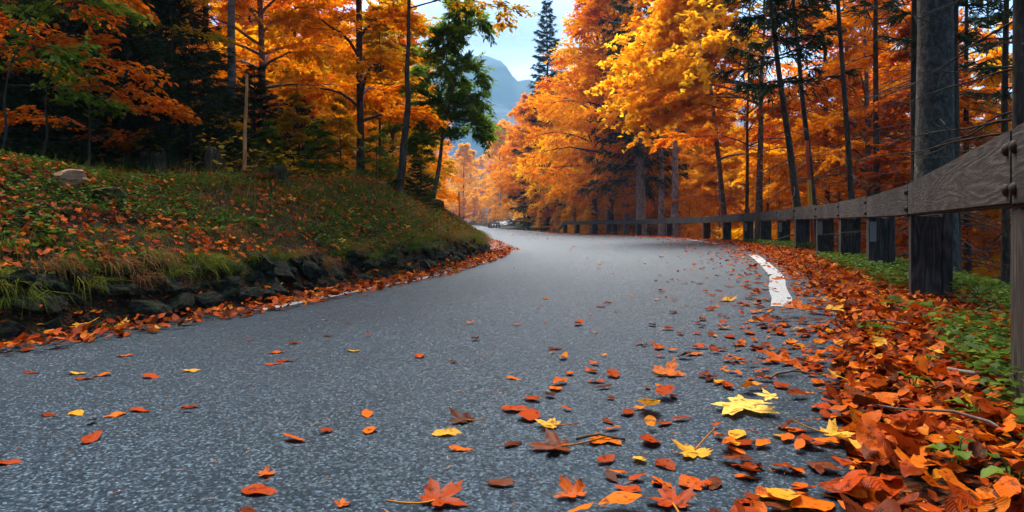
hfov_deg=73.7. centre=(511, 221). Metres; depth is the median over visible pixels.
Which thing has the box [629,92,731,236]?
beech tree
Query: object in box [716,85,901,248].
beech tree
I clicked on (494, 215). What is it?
young beech
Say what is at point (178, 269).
bank grass
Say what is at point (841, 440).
beech leaf
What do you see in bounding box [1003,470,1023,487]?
beech leaf
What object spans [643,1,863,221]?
beech tree
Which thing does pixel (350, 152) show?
beech tree
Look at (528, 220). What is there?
young beech
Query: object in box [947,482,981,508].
beech leaf
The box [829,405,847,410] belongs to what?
beech leaf
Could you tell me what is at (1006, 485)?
beech leaf
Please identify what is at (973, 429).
beech leaf
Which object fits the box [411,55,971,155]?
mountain
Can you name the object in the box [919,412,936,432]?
beech leaf
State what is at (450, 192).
beech tree
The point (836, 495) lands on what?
beech leaf
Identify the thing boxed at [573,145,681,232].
beech tree
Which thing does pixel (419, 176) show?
young spruce
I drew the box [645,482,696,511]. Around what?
maple leaf
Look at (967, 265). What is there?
spruce tree
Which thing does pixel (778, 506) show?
beech leaf
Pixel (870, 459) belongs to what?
beech leaf
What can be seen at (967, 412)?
beech leaf
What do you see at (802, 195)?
beech tree
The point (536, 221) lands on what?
young beech
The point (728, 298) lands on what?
maple leaf
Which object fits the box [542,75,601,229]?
beech tree
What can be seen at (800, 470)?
beech leaf
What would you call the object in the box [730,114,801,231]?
beech tree
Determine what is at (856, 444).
beech leaf
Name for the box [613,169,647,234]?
beech tree
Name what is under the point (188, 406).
beech leaf
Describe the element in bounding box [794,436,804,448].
beech leaf
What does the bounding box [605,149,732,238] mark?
beech tree
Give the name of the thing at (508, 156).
beech tree
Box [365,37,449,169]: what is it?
beech tree
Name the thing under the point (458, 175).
beech tree
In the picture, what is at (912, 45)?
spruce tree
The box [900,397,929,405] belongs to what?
beech leaf
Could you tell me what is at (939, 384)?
beech leaf
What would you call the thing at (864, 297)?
leaf drift
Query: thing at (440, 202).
boulder
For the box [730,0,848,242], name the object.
spruce tree
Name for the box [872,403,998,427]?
twig
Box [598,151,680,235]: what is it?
beech tree
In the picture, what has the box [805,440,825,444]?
beech leaf
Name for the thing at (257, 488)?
beech leaf
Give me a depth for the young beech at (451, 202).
126.44 m
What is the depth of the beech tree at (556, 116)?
40.09 m
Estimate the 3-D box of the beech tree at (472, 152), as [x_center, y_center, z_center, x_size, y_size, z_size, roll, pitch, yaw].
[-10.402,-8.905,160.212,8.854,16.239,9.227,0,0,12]
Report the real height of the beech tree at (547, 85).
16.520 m
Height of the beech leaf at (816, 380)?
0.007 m
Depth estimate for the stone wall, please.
4.56 m
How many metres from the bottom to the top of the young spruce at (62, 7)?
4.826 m
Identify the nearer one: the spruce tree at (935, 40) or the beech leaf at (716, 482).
the beech leaf at (716, 482)
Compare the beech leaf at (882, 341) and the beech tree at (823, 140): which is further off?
the beech tree at (823, 140)
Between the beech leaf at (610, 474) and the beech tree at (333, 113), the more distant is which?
the beech tree at (333, 113)
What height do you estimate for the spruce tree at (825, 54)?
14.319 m
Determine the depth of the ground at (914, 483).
4.73 m
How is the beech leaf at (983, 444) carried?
on the leaf drift
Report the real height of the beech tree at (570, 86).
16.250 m
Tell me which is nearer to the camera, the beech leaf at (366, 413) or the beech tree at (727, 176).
the beech leaf at (366, 413)
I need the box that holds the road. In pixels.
[0,225,855,511]
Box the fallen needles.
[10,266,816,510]
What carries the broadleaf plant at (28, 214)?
on the ground at (914, 483)
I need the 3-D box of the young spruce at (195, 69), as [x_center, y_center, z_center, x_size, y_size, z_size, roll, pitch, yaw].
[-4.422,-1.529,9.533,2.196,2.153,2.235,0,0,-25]
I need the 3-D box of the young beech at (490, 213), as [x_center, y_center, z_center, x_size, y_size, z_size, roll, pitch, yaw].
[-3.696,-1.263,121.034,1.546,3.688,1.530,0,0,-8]
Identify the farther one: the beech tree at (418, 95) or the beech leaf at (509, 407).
the beech tree at (418, 95)
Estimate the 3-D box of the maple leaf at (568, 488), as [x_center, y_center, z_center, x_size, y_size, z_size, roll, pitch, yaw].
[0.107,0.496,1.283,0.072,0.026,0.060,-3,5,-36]
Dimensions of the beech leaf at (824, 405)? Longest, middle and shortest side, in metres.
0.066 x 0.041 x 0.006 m
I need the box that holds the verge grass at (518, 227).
[471,222,548,230]
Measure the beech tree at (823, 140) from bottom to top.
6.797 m
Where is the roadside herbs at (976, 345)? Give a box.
[742,238,1023,452]
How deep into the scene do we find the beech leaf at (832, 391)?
1.91 m
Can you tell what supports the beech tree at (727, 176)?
on the ground at (914, 483)
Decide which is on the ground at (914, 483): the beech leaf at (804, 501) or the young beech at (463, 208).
the young beech at (463, 208)
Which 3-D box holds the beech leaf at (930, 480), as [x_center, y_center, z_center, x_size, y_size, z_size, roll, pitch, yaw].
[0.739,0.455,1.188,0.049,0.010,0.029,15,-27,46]
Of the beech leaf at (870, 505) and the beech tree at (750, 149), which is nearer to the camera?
the beech leaf at (870, 505)
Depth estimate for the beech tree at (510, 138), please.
60.76 m
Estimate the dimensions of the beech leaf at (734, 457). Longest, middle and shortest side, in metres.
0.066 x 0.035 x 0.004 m
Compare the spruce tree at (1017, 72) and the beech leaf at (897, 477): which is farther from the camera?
the spruce tree at (1017, 72)
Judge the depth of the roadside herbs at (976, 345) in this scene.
2.80 m
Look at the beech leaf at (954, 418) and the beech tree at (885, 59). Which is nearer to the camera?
the beech leaf at (954, 418)
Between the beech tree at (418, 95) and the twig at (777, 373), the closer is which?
the twig at (777, 373)
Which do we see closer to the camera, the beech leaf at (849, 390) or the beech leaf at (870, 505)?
the beech leaf at (870, 505)
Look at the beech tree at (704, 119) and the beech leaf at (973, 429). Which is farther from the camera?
the beech tree at (704, 119)
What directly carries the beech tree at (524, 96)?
on the ground at (914, 483)
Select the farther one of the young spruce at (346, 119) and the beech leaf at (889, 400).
the young spruce at (346, 119)
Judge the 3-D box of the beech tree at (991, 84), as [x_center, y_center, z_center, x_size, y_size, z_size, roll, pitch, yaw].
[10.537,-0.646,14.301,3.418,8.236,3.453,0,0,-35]
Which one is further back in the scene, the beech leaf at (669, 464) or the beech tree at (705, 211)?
the beech tree at (705, 211)
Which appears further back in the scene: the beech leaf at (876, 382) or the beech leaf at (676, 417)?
the beech leaf at (876, 382)
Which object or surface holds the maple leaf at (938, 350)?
on the leaf drift
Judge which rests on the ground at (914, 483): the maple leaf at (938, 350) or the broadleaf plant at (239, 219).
the broadleaf plant at (239, 219)
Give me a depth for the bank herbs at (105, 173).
5.74 m
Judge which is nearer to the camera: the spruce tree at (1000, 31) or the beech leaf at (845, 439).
the beech leaf at (845, 439)
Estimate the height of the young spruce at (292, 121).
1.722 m
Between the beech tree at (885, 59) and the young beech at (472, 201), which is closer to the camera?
the beech tree at (885, 59)
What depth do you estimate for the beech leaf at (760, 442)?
1.53 m
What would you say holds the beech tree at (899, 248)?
on the ground at (914, 483)
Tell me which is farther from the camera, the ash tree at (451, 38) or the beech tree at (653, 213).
the beech tree at (653, 213)
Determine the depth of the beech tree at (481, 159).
172.46 m
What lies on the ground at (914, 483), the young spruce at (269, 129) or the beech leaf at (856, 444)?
the young spruce at (269, 129)
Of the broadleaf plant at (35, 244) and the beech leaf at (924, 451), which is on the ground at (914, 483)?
the broadleaf plant at (35, 244)
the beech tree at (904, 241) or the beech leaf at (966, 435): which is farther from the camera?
the beech tree at (904, 241)
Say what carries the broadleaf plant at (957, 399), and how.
on the ground at (914, 483)
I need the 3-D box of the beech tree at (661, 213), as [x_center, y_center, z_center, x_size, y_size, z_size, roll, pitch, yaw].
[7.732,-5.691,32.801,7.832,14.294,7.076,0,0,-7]
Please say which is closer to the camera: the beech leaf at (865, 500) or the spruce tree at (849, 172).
the beech leaf at (865, 500)
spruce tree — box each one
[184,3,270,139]
[505,0,568,230]
[548,130,580,230]
[575,0,694,235]
[708,0,863,245]
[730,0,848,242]
[766,0,907,257]
[767,0,892,247]
[798,0,967,257]
[825,0,1023,281]
[840,0,1008,270]
[858,0,961,278]
[863,0,1011,281]
[883,0,1011,283]
[959,0,1012,295]
[961,0,1011,292]
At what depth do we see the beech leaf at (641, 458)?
1.46 m
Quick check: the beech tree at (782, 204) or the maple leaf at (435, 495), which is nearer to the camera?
the maple leaf at (435, 495)
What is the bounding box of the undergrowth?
[7,124,378,178]
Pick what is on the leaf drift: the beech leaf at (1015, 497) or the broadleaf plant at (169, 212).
the beech leaf at (1015, 497)
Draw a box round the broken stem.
[241,74,248,179]
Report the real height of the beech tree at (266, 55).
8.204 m
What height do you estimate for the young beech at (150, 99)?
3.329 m
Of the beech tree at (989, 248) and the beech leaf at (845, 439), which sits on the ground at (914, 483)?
the beech tree at (989, 248)
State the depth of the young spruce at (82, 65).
11.46 m
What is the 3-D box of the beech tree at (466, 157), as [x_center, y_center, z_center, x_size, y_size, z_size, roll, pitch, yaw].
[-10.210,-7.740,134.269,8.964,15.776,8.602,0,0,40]
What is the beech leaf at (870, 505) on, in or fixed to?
on the leaf drift
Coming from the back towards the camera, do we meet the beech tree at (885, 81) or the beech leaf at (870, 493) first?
the beech tree at (885, 81)
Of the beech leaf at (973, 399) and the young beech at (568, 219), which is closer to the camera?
the beech leaf at (973, 399)
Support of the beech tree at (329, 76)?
on the ground at (914, 483)
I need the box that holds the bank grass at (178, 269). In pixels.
[0,144,492,316]
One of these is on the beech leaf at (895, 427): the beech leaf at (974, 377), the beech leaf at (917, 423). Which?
the beech leaf at (917, 423)
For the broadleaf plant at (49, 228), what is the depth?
4.18 m
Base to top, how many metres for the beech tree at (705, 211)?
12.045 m
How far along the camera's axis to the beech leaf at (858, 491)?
1.19 m
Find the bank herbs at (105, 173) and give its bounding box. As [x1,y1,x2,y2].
[0,149,478,285]
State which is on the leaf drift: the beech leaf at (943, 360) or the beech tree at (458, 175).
the beech leaf at (943, 360)
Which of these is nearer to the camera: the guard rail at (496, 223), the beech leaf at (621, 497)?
the beech leaf at (621, 497)
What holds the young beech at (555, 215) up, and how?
on the ground at (914, 483)
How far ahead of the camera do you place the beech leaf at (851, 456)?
1.50 m
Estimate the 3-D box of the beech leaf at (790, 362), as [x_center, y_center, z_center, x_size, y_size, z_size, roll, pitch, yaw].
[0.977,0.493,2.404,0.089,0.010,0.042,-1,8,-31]
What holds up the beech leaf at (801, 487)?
on the beech leaf at (787, 494)
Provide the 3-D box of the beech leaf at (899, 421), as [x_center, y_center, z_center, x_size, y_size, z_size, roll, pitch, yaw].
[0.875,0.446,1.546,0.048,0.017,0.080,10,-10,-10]
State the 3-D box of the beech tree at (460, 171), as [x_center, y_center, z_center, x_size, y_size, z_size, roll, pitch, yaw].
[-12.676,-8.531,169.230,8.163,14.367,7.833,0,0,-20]
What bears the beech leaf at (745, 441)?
on the leaf drift
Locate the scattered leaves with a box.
[246,231,702,361]
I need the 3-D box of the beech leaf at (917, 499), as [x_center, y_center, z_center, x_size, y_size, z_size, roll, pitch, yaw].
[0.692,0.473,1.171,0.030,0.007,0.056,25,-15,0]
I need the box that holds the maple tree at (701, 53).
[584,0,805,242]
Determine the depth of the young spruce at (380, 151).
11.59 m
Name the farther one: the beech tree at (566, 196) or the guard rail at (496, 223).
the guard rail at (496, 223)
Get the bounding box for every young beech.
[0,0,155,152]
[0,0,182,158]
[0,0,201,166]
[92,0,249,163]
[445,199,454,210]
[453,196,469,219]
[456,198,470,216]
[465,187,480,223]
[465,199,475,223]
[466,200,480,221]
[476,206,484,223]
[479,190,489,217]
[485,197,505,221]
[487,204,494,222]
[488,203,505,221]
[498,195,514,219]
[519,199,537,226]
[530,213,544,231]
[535,213,548,230]
[545,220,558,231]
[550,207,566,231]
[551,205,564,231]
[556,209,573,230]
[567,188,584,232]
[578,202,598,228]
[582,202,597,233]
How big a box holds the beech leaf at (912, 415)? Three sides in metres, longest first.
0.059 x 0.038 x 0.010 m
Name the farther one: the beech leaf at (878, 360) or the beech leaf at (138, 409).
the beech leaf at (878, 360)
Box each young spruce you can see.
[0,0,87,159]
[0,0,130,159]
[0,0,137,167]
[0,0,180,170]
[4,0,203,149]
[10,10,169,168]
[23,4,208,173]
[73,0,270,173]
[84,0,291,173]
[118,33,269,173]
[173,76,264,174]
[220,63,310,176]
[240,118,294,174]
[262,95,341,176]
[273,88,313,177]
[293,118,350,174]
[319,94,361,178]
[345,126,397,178]
[404,160,442,210]
[407,118,438,196]
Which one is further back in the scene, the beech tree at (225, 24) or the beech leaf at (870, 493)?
the beech tree at (225, 24)
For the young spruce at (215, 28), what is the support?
on the ground at (914, 483)
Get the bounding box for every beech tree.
[3,0,65,147]
[165,0,305,65]
[169,0,389,161]
[185,1,339,134]
[202,23,294,158]
[210,0,321,159]
[225,0,335,165]
[235,9,264,169]
[236,0,347,171]
[244,24,374,179]
[264,10,327,177]
[265,0,447,180]
[295,21,371,170]
[302,80,417,174]
[303,89,377,179]
[306,43,367,135]
[312,0,390,149]
[331,0,453,179]
[340,0,444,189]
[342,0,427,186]
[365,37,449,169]
[365,67,459,181]
[394,0,536,196]
[397,141,448,196]
[406,85,462,200]
[408,122,468,204]
[422,65,455,200]
[438,151,458,190]
[441,143,484,220]
[448,155,482,217]
[449,158,473,195]
[451,149,482,207]
[466,155,490,197]
[477,119,512,218]
[478,123,515,220]
[480,146,507,199]
[486,100,537,227]
[489,99,548,204]
[491,91,544,225]
[495,121,532,195]
[501,90,557,228]
[502,204,526,216]
[505,92,559,229]
[511,72,588,228]
[512,0,684,233]
[516,0,667,233]
[517,12,682,219]
[520,73,584,192]
[526,164,583,229]
[540,0,657,232]
[541,46,584,210]
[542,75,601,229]
[559,155,590,233]
[567,13,695,234]
[567,148,605,233]
[568,145,683,236]
[572,196,603,232]
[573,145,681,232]
[595,0,739,235]
[597,0,776,237]
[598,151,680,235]
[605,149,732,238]
[613,92,709,235]
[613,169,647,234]
[629,79,740,236]
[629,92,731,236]
[640,4,821,214]
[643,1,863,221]
[647,155,695,236]
[651,149,721,235]
[663,49,794,239]
[664,169,721,238]
[684,124,745,239]
[695,142,754,234]
[713,99,797,229]
[714,109,779,234]
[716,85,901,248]
[729,92,797,228]
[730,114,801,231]
[732,175,834,247]
[753,0,1010,251]
[761,0,969,199]
[776,43,887,252]
[776,161,905,250]
[793,36,909,253]
[834,47,991,256]
[855,7,1010,287]
[855,8,1011,279]
[895,215,996,273]
[897,245,908,257]
[959,18,1011,295]
[971,104,1011,266]
[974,213,1010,275]
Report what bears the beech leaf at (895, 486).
on the leaf drift
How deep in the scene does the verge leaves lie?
4.65 m
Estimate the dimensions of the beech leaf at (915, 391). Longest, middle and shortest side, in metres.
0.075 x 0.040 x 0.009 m
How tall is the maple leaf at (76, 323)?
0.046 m
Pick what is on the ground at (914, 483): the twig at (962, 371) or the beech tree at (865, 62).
the beech tree at (865, 62)
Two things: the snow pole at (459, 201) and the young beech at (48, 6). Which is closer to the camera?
the young beech at (48, 6)
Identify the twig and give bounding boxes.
[575,433,625,439]
[769,370,828,379]
[837,320,908,324]
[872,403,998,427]
[932,365,1010,377]
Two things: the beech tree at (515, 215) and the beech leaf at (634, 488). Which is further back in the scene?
the beech tree at (515, 215)
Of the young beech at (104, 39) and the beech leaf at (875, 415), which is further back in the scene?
the young beech at (104, 39)
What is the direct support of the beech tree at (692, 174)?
on the ground at (914, 483)
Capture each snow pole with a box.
[458,191,459,216]
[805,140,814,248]
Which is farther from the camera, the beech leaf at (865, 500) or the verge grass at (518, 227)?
the verge grass at (518, 227)
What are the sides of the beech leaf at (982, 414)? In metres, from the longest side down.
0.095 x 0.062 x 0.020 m
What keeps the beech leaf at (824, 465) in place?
on the ground at (914, 483)
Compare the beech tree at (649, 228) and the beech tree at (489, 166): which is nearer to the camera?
the beech tree at (649, 228)
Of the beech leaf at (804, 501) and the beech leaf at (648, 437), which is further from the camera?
the beech leaf at (648, 437)
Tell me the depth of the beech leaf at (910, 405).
1.71 m
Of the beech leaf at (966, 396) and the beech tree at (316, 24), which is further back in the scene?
the beech tree at (316, 24)
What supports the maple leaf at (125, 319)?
on the ground at (914, 483)
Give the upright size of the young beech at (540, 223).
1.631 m
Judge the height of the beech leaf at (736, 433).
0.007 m
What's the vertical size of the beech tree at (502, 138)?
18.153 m
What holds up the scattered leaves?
on the road
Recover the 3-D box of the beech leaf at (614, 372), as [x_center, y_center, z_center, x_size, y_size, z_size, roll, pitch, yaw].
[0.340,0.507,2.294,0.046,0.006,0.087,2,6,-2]
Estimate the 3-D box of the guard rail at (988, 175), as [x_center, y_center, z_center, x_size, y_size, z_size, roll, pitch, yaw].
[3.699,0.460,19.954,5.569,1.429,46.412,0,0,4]
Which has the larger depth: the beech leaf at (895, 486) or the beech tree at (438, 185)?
the beech tree at (438, 185)
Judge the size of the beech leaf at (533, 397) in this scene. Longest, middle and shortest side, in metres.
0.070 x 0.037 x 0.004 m
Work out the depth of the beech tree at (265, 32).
20.16 m
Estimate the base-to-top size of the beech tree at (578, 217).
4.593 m
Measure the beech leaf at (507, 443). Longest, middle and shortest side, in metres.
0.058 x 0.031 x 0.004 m
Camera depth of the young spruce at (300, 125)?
13.45 m
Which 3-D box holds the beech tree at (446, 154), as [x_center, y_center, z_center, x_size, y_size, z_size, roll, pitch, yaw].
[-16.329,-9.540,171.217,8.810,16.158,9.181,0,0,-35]
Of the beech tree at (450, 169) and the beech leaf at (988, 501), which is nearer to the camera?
the beech leaf at (988, 501)
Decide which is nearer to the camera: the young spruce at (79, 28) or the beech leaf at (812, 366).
the beech leaf at (812, 366)
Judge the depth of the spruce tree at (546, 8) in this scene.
57.67 m
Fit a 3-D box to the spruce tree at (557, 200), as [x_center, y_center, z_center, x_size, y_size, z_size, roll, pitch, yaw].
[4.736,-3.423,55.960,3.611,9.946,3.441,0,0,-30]
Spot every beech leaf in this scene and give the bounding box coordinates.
[0,458,22,463]
[42,412,54,415]
[68,409,83,414]
[74,376,93,379]
[81,429,101,442]
[104,411,123,416]
[130,407,149,411]
[142,373,158,378]
[182,404,198,407]
[183,369,200,371]
[241,483,276,494]
[283,433,304,439]
[362,409,372,417]
[363,426,376,432]
[432,427,461,435]
[449,445,474,450]
[486,478,515,485]
[501,405,527,409]
[504,441,521,445]
[518,408,539,420]
[523,395,539,399]
[549,386,560,389]
[568,502,593,511]
[589,436,608,443]
[596,384,612,387]
[597,454,614,461]
[598,491,641,504]
[602,417,613,423]
[605,468,616,481]
[606,369,619,376]
[607,438,620,444]
[609,469,627,472]
[615,484,640,492]
[622,408,633,413]
[629,473,645,479]
[632,456,645,460]
[637,398,659,404]
[640,434,661,441]
[652,476,671,486]
[655,384,673,394]
[655,458,674,469]
[672,415,690,418]
[679,474,702,489]
[707,476,721,489]
[719,455,743,458]
[720,436,735,442]
[728,429,745,438]
[728,445,745,453]
[730,439,752,445]
[730,448,744,455]
[735,473,754,478]
[736,498,751,503]
[740,466,760,470]
[745,492,759,499]
[755,439,770,445]
[755,486,781,498]
[763,501,791,509]
[765,487,799,499]
[771,462,792,466]
[773,381,788,386]
[779,358,795,364]
[780,433,794,439]
[784,465,805,472]
[787,388,806,394]
[788,428,805,431]
[790,485,816,488]
[790,494,834,510]
[792,482,807,486]
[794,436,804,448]
[795,491,809,494]
[799,433,811,440]
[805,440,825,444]
[807,363,822,369]
[807,462,840,469]
[811,378,823,382]
[812,436,840,442]
[815,402,830,408]
[818,481,856,497]
[819,408,830,417]
[821,391,849,397]
[822,492,851,499]
[824,381,843,404]
[826,365,842,377]
[827,368,847,379]
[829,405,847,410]
[830,350,847,356]
[830,360,848,366]
[830,477,842,482]
[832,345,847,351]
[832,455,859,469]
[833,430,855,441]
[833,469,868,492]
[835,321,847,332]
[836,436,850,442]
[836,456,858,464]
[838,421,867,430]
[840,479,867,497]
[843,361,861,368]
[843,384,868,395]
[846,437,861,448]
[846,454,865,459]
[852,394,878,406]
[856,422,877,445]
[857,496,872,502]
[859,409,881,422]
[861,419,881,430]
[861,440,877,459]
[862,477,877,488]
[863,502,875,510]
[864,441,884,452]
[864,454,893,462]
[864,488,886,504]
[865,378,893,389]
[870,475,906,497]
[871,336,886,345]
[874,358,891,363]
[874,392,898,403]
[874,394,896,403]
[875,489,886,502]
[876,422,919,454]
[878,479,898,496]
[882,422,906,432]
[884,415,912,422]
[884,433,891,438]
[884,475,901,479]
[889,409,920,423]
[891,425,914,431]
[894,400,917,407]
[897,340,919,343]
[897,492,918,505]
[899,354,912,360]
[899,412,926,431]
[899,461,915,477]
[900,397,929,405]
[901,364,916,368]
[903,492,926,501]
[906,412,920,418]
[909,502,944,511]
[910,388,925,394]
[911,370,937,380]
[914,354,928,376]
[915,403,938,415]
[918,442,930,455]
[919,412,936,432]
[920,381,946,388]
[921,475,949,489]
[925,423,973,443]
[929,402,946,408]
[933,359,949,362]
[934,450,980,464]
[935,452,955,457]
[937,468,981,500]
[938,431,953,443]
[945,432,958,442]
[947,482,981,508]
[948,414,966,421]
[950,419,969,424]
[952,409,975,413]
[953,432,977,463]
[960,389,971,403]
[960,442,986,464]
[961,374,979,384]
[965,410,1001,420]
[967,426,1003,444]
[970,396,991,411]
[973,431,994,440]
[976,398,1010,418]
[980,498,994,504]
[988,383,1005,398]
[989,374,1010,387]
[990,445,1023,460]
[992,475,1020,497]
[992,487,1023,500]
[999,439,1023,456]
[1002,414,1015,432]
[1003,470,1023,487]
[1006,498,1023,511]
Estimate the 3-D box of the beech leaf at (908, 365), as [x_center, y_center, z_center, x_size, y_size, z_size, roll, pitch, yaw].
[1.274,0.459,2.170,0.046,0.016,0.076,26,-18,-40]
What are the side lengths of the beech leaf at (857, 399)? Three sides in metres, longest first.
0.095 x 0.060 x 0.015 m
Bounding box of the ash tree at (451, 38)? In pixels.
[376,0,508,200]
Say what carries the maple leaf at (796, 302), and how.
on the ground at (914, 483)
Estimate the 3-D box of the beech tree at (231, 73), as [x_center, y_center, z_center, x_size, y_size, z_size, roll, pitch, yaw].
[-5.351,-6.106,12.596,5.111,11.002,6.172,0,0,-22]
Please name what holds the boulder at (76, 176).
on the ground at (914, 483)
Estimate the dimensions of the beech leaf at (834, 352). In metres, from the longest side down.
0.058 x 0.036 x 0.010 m
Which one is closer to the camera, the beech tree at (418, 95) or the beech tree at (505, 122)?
the beech tree at (418, 95)
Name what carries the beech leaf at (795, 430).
on the leaf drift
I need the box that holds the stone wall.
[0,236,490,339]
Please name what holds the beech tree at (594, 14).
on the ground at (914, 483)
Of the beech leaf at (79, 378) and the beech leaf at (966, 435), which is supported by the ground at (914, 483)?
the beech leaf at (79, 378)
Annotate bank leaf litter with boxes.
[0,153,480,273]
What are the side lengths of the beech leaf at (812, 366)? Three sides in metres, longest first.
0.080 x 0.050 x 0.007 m
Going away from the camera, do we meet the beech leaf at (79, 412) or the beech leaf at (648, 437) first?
the beech leaf at (648, 437)
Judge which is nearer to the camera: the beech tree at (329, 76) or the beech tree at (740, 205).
the beech tree at (329, 76)
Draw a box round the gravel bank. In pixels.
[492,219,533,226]
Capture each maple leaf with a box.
[70,317,98,326]
[114,317,129,326]
[258,466,276,475]
[334,498,349,506]
[387,477,467,505]
[448,407,485,423]
[526,427,606,450]
[535,417,577,427]
[555,473,586,496]
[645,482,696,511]
[650,357,686,375]
[672,428,714,458]
[712,394,778,414]
[717,296,736,300]
[755,388,777,400]
[765,349,791,360]
[783,296,810,308]
[792,417,854,437]
[826,304,843,310]
[894,446,934,467]
[926,347,958,352]
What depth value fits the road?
2.11 m
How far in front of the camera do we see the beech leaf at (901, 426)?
1.52 m
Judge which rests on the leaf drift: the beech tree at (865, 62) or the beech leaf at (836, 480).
the beech leaf at (836, 480)
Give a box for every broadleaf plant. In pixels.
[7,240,42,253]
[16,208,53,220]
[33,223,61,235]
[45,228,74,243]
[149,208,189,218]
[204,224,228,236]
[216,214,259,224]
[244,218,262,227]
[349,224,373,229]
[856,321,897,335]
[881,295,935,309]
[895,371,931,386]
[924,434,973,473]
[925,354,939,368]
[945,397,997,423]
[980,452,1023,483]
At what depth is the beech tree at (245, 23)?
19.02 m
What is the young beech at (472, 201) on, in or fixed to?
on the ground at (914, 483)
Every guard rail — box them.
[488,222,501,227]
[555,123,1023,403]
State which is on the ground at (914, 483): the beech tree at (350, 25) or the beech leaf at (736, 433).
the beech tree at (350, 25)
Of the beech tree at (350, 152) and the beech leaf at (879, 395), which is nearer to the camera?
the beech leaf at (879, 395)
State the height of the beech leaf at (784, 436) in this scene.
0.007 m
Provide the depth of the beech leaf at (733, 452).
1.48 m
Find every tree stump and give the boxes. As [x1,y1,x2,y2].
[137,148,167,175]
[203,142,226,173]
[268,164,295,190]
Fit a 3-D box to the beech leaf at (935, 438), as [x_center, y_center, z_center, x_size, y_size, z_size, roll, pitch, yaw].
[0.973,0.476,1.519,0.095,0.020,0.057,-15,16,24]
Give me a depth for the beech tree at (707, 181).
28.87 m
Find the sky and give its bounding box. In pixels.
[208,0,1012,136]
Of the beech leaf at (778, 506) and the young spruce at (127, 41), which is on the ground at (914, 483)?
the young spruce at (127, 41)
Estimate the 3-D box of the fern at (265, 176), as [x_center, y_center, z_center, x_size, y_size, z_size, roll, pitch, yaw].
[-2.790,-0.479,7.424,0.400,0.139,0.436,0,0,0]
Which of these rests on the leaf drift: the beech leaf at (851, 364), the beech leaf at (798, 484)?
the beech leaf at (851, 364)
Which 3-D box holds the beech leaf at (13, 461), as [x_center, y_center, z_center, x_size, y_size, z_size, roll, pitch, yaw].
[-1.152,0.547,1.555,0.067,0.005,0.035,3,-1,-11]
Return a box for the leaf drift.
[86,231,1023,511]
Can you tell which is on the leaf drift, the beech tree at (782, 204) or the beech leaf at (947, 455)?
the beech leaf at (947, 455)
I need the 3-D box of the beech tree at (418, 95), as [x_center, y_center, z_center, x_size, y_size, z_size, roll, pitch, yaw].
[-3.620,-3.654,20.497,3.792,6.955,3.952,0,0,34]
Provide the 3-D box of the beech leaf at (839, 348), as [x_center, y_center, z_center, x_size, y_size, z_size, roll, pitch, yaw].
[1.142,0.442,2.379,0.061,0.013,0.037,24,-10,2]
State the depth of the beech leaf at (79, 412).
1.98 m
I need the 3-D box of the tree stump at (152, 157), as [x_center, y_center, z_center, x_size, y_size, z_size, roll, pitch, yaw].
[-4.226,-0.613,8.138,0.505,0.524,0.498,0,0,23]
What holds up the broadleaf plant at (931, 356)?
on the leaf drift
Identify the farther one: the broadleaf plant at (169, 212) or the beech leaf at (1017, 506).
the broadleaf plant at (169, 212)
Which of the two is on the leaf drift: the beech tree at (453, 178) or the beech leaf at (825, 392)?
the beech leaf at (825, 392)
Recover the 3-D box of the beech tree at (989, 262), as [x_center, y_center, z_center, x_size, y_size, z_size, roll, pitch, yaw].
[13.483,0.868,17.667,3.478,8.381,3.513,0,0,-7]
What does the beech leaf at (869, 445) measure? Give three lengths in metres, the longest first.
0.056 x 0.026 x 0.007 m
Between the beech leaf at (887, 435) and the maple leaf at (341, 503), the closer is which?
the maple leaf at (341, 503)
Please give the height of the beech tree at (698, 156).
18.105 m
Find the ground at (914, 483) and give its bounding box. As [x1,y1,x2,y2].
[0,127,1022,511]
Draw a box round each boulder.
[47,169,87,187]
[87,187,127,205]
[377,181,389,189]
[433,199,443,209]
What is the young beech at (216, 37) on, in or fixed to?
on the ground at (914, 483)
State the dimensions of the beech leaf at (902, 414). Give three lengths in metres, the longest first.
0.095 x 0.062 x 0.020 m
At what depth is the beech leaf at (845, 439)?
1.52 m
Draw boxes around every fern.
[240,170,273,180]
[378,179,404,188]
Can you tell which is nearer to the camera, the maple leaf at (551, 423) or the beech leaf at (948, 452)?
the beech leaf at (948, 452)
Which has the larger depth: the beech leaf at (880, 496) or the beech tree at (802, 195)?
the beech tree at (802, 195)
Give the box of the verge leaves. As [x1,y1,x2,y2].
[0,237,519,352]
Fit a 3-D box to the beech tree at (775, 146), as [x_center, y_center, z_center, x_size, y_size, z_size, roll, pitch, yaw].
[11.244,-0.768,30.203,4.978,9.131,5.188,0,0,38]
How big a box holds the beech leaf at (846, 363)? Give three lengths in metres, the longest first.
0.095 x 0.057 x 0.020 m
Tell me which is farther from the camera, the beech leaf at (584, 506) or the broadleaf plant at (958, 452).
the broadleaf plant at (958, 452)

